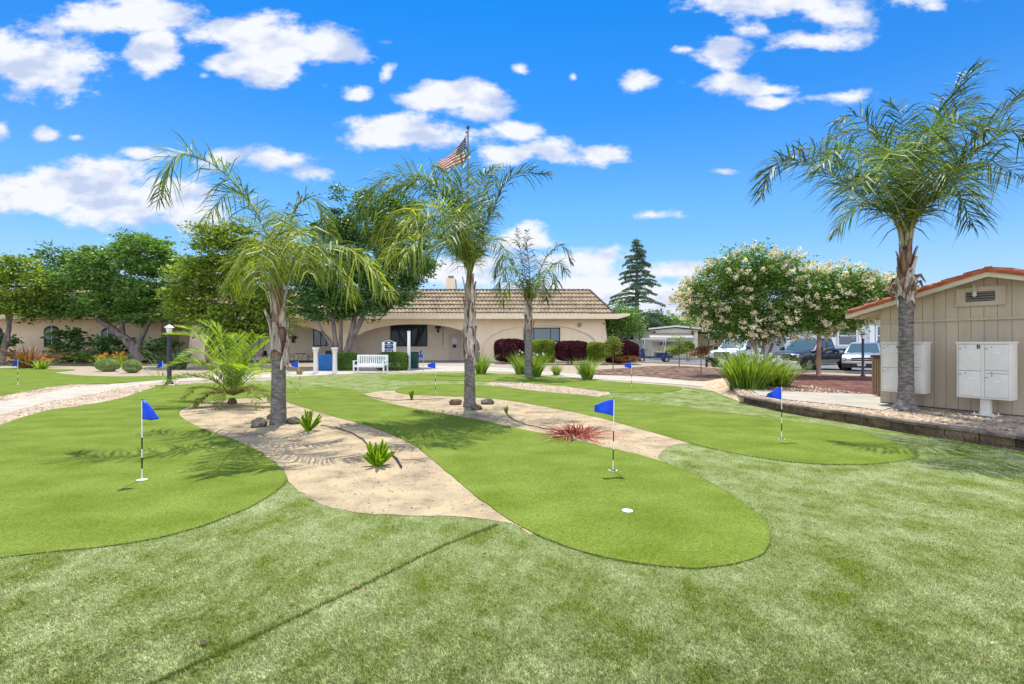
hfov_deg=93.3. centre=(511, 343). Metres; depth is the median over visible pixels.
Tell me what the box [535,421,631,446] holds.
red bromeliad
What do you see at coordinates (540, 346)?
clipped shrub
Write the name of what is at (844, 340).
window
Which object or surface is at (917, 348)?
door
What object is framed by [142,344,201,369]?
yucca
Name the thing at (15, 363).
putting flag
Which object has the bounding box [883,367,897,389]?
door
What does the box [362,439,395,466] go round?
foxtail fern
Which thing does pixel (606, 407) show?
putting flag
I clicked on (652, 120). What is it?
sky
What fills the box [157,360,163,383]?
putting flag
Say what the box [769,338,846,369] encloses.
pickup truck
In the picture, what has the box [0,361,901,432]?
ground
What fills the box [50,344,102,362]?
broadleaf shrub
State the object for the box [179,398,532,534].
sand bed
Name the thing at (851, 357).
car
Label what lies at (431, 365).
putting flag
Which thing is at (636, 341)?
mobile home
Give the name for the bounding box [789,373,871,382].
mulch bed
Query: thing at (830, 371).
kerb
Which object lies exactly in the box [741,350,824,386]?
agapanthus
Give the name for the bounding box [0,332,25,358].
broadleaf shrub
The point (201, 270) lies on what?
ash tree
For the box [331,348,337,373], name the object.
column
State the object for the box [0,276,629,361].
clubhouse
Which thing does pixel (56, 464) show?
putting green
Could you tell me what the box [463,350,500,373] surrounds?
agapanthus
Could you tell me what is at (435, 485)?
dry fragments
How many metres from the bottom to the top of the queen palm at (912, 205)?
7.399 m
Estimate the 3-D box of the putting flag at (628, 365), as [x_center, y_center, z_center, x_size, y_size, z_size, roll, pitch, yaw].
[4.148,1.120,17.166,0.299,0.912,0.108,0,0,0]
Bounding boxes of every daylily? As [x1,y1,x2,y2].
[21,356,58,368]
[81,352,115,363]
[103,351,130,366]
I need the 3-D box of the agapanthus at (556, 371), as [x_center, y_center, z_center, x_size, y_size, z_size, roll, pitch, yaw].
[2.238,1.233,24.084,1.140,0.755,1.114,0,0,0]
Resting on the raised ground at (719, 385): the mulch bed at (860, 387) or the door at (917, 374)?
the mulch bed at (860, 387)
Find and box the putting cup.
[621,508,633,512]
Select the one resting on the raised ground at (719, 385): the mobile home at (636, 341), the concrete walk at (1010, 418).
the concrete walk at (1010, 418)
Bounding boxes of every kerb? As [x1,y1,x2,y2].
[634,361,871,372]
[645,358,704,358]
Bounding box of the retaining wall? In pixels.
[738,395,1023,450]
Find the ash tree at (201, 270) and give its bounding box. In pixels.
[144,213,318,356]
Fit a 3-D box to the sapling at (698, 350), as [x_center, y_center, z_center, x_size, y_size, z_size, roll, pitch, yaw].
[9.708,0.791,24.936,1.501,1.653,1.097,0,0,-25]
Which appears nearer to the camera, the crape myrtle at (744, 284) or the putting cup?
the putting cup
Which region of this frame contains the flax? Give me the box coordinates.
[0,342,83,367]
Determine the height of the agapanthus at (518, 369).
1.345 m
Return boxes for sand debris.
[193,394,681,527]
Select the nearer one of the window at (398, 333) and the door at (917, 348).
the door at (917, 348)
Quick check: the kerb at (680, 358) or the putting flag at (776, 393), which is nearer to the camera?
the putting flag at (776, 393)
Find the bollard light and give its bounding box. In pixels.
[705,355,708,366]
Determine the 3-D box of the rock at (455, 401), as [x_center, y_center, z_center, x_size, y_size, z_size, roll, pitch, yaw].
[-1.461,1.550,12.532,0.345,0.224,0.268,0,0,-21]
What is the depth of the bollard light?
32.76 m
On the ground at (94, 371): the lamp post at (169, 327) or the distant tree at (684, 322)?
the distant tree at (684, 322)
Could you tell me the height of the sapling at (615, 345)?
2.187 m
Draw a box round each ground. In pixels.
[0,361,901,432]
[696,378,1023,433]
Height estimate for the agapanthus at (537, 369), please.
1.393 m
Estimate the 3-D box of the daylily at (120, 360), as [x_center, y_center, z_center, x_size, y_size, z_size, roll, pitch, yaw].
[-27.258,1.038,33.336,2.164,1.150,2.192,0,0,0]
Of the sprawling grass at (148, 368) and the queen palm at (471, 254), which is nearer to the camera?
the queen palm at (471, 254)
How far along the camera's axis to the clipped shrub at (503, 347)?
37.26 m
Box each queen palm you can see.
[135,129,402,424]
[343,145,554,407]
[489,227,573,376]
[744,57,1023,410]
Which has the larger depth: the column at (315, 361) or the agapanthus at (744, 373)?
the column at (315, 361)
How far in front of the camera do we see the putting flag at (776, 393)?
7.99 m
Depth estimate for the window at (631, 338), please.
53.92 m
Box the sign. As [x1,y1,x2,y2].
[382,340,395,361]
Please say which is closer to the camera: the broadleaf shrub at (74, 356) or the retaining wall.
the retaining wall
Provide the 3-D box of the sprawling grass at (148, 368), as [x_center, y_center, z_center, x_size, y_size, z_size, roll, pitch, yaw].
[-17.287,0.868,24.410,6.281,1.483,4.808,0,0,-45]
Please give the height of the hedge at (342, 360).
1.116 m
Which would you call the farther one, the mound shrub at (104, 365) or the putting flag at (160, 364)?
the mound shrub at (104, 365)
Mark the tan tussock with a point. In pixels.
(299, 372)
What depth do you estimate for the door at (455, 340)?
45.14 m
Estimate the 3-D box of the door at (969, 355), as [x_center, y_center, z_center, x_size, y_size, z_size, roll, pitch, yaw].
[8.993,0.280,9.500,0.025,0.500,0.330,0,0,-27]
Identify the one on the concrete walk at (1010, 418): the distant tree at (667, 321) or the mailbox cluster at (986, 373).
the mailbox cluster at (986, 373)
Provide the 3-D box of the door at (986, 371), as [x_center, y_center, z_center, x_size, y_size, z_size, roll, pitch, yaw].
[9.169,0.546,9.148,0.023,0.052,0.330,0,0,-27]
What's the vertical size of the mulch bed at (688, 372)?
0.001 m
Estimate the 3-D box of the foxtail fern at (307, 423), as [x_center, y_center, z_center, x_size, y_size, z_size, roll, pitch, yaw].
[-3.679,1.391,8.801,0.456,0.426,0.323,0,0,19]
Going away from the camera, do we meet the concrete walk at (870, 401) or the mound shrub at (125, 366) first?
the concrete walk at (870, 401)
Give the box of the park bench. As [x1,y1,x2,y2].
[353,355,387,373]
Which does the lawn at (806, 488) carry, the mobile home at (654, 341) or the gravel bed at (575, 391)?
the gravel bed at (575, 391)
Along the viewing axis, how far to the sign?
29.37 m
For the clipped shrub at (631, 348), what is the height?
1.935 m
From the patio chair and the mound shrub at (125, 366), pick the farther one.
the patio chair
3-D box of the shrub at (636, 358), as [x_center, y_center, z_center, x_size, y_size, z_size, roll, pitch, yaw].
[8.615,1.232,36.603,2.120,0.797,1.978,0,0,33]
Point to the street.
(830, 367)
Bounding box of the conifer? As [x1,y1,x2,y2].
[606,239,665,328]
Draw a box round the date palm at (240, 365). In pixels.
[158,319,298,409]
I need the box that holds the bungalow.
[761,319,879,358]
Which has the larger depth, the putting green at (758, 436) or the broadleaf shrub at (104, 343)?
the broadleaf shrub at (104, 343)
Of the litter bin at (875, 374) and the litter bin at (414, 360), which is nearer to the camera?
the litter bin at (875, 374)
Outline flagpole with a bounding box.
[466,126,469,209]
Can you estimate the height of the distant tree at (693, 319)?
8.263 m
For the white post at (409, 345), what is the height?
2.337 m
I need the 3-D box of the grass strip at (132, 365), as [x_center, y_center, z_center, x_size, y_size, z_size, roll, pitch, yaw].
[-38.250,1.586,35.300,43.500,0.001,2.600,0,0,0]
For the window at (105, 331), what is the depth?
43.54 m
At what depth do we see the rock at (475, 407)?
11.54 m
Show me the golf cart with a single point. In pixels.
(662, 354)
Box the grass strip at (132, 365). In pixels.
[0,364,290,365]
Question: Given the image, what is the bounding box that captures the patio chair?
[262,350,269,358]
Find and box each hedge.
[337,352,359,370]
[377,351,408,369]
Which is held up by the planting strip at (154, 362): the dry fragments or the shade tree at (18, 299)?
the shade tree at (18, 299)
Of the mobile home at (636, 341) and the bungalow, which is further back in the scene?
the mobile home at (636, 341)
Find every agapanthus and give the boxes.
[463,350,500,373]
[506,350,541,373]
[516,351,551,376]
[546,361,563,374]
[570,357,605,379]
[698,345,801,390]
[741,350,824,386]
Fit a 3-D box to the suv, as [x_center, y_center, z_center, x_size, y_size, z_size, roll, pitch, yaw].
[16.068,0.643,34.487,2.440,1.892,6.075,0,0,44]
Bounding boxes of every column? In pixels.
[312,348,318,373]
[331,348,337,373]
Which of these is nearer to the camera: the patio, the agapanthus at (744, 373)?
the agapanthus at (744, 373)
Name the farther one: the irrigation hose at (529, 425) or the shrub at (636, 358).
the shrub at (636, 358)
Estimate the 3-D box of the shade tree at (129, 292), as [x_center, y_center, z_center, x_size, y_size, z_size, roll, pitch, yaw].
[-34.481,-3.846,40.124,15.714,11.331,7.474,0,0,0]
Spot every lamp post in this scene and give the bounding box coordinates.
[164,324,173,383]
[859,333,866,376]
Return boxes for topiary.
[681,341,694,360]
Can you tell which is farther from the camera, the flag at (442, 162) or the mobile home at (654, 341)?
the mobile home at (654, 341)
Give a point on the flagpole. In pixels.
(467, 127)
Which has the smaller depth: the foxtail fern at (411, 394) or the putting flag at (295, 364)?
the foxtail fern at (411, 394)
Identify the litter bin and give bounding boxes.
[411,350,420,367]
[871,355,879,394]
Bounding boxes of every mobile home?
[608,329,658,347]
[642,325,727,358]
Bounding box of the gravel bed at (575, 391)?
[486,382,608,396]
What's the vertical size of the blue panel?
0.948 m
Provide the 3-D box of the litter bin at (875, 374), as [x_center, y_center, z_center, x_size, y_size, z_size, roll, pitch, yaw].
[9.864,0.840,12.873,0.460,1.060,0.340,0,0,-27]
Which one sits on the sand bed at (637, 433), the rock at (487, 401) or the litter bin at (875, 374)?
the rock at (487, 401)
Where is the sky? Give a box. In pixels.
[0,0,1023,337]
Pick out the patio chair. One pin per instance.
(265, 353)
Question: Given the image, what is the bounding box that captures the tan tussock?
[294,367,305,374]
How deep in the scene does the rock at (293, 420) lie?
9.50 m
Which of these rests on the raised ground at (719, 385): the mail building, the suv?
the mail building
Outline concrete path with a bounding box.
[0,366,702,414]
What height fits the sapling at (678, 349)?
2.279 m
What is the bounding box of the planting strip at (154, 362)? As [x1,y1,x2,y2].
[5,360,312,363]
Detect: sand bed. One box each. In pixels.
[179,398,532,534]
[365,391,689,460]
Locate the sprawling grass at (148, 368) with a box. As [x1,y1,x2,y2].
[110,349,177,375]
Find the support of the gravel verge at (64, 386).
on the ground at (94, 371)
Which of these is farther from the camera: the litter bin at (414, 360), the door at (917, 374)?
the litter bin at (414, 360)
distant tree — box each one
[641,309,681,328]
[665,310,695,325]
[678,313,707,326]
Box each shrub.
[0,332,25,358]
[40,324,91,361]
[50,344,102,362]
[83,331,135,361]
[94,358,120,371]
[122,359,141,372]
[138,336,190,361]
[493,338,524,363]
[532,339,555,362]
[555,340,587,363]
[586,342,605,364]
[604,340,639,363]
[611,355,640,364]
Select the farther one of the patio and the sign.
the patio
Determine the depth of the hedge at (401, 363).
28.26 m
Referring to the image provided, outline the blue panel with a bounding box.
[318,354,332,370]
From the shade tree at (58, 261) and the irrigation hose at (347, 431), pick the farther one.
the shade tree at (58, 261)
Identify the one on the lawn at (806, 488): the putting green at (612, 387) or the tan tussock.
the putting green at (612, 387)
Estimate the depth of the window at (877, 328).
40.66 m
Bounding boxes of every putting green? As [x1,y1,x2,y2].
[0,368,180,395]
[0,383,293,558]
[286,387,770,568]
[380,373,681,392]
[395,384,917,464]
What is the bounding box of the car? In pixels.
[839,341,879,370]
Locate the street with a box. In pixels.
[645,359,871,370]
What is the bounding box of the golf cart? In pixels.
[638,338,678,361]
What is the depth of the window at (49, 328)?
43.54 m
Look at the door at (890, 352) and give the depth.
10.71 m
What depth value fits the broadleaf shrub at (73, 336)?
40.30 m
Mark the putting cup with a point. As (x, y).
(626, 510)
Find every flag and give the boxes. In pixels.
[12,359,17,380]
[136,399,158,480]
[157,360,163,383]
[291,361,300,387]
[428,362,435,393]
[437,136,465,169]
[594,398,616,470]
[625,362,631,387]
[766,386,783,439]
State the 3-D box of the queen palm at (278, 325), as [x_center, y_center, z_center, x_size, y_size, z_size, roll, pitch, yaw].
[-4.628,-1.099,8.947,3.536,5.397,5.652,0,0,-44]
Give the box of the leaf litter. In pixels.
[12,465,1013,665]
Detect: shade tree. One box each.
[0,250,66,363]
[9,227,192,361]
[22,238,118,277]
[284,181,446,364]
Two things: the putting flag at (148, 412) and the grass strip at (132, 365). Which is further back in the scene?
the grass strip at (132, 365)
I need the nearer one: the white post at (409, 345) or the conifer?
the white post at (409, 345)
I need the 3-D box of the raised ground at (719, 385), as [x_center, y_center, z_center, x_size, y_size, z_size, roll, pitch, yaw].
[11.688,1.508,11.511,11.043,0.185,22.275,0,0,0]
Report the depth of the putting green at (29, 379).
21.09 m
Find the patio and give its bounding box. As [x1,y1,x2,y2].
[304,360,548,365]
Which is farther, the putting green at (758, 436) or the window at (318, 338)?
the window at (318, 338)
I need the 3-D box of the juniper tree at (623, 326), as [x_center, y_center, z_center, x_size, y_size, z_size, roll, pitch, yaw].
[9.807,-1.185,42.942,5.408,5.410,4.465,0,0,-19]
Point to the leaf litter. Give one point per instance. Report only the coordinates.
(202, 641)
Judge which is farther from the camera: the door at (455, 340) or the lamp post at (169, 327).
the door at (455, 340)
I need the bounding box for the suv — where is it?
[708,340,761,365]
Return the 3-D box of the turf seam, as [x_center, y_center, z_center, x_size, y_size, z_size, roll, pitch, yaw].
[-0.993,1.591,3.148,0.077,0.001,2.770,0,0,37]
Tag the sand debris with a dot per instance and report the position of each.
(407, 448)
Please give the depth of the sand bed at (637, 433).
10.08 m
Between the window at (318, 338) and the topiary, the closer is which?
the topiary
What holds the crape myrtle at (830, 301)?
on the mulch bed at (835, 378)
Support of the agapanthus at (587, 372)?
on the lawn at (806, 488)
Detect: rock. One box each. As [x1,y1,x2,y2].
[250,417,267,427]
[287,416,300,423]
[449,399,461,404]
[470,404,481,409]
[481,398,493,404]
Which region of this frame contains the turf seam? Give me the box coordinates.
[163,528,487,680]
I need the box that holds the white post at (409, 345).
[407,331,410,369]
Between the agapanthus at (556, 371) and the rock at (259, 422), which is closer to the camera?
the rock at (259, 422)
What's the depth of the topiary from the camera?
43.80 m
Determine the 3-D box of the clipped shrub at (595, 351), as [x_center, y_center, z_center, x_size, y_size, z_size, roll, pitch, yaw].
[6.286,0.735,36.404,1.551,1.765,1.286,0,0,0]
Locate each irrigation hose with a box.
[321,425,366,443]
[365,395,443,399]
[393,454,401,466]
[506,414,553,429]
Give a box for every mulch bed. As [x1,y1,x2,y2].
[577,366,724,380]
[766,380,871,393]
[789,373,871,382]
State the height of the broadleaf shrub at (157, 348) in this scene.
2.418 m
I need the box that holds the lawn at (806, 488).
[0,372,1023,683]
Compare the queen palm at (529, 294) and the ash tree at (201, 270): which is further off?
the ash tree at (201, 270)
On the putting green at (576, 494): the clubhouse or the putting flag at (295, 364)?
the putting flag at (295, 364)
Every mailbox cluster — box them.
[880,342,931,393]
[956,342,1018,416]
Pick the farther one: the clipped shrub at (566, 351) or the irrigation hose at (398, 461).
the clipped shrub at (566, 351)
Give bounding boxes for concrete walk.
[752,390,893,409]
[918,406,1023,422]
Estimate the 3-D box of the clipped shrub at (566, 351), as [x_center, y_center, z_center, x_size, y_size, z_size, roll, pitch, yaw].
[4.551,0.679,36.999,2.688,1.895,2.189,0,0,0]
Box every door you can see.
[449,334,461,359]
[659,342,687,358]
[883,345,897,367]
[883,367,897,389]
[914,345,921,367]
[914,371,921,391]
[959,345,980,370]
[959,370,980,396]
[985,345,1007,370]
[985,370,1007,373]
[985,374,1007,398]
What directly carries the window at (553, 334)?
in the clubhouse
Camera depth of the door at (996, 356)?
9.15 m
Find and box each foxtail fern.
[298,409,321,430]
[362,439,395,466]
[409,391,413,398]
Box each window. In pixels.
[44,326,59,345]
[101,328,113,342]
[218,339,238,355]
[313,329,326,345]
[390,325,426,345]
[524,328,559,341]
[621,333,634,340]
[837,330,857,345]
[876,326,879,342]
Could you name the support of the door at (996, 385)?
in the mailbox cluster at (986, 373)
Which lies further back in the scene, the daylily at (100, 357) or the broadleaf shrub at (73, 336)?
the broadleaf shrub at (73, 336)
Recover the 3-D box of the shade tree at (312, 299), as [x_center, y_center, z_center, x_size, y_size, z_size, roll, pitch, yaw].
[-10.313,-4.785,33.475,11.628,12.867,5.711,0,0,0]
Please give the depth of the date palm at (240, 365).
12.38 m
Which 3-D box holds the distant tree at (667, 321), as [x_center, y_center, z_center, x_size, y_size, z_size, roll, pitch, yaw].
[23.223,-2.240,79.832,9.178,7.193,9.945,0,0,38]
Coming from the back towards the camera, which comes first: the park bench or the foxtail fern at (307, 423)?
the park bench
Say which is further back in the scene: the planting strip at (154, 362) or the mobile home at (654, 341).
the mobile home at (654, 341)
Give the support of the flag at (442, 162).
hanging from the flagpole
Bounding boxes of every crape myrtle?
[667,237,833,363]
[763,256,919,375]
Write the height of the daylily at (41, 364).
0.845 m
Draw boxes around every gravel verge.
[0,382,178,423]
[0,385,84,399]
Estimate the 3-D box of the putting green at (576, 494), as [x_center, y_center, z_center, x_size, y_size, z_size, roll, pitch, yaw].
[-2.597,1.590,10.614,2.962,0.019,16.580,0,0,-35]
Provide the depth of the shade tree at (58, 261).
48.17 m
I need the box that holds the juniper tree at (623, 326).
[602,301,648,341]
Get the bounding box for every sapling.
[603,334,623,369]
[665,334,693,366]
[686,344,712,373]
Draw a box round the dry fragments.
[40,395,996,636]
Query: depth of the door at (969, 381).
9.49 m
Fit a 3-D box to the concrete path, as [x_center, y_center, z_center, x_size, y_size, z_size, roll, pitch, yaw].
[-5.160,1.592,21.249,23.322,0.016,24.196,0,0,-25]
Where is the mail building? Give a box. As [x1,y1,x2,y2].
[845,266,1023,415]

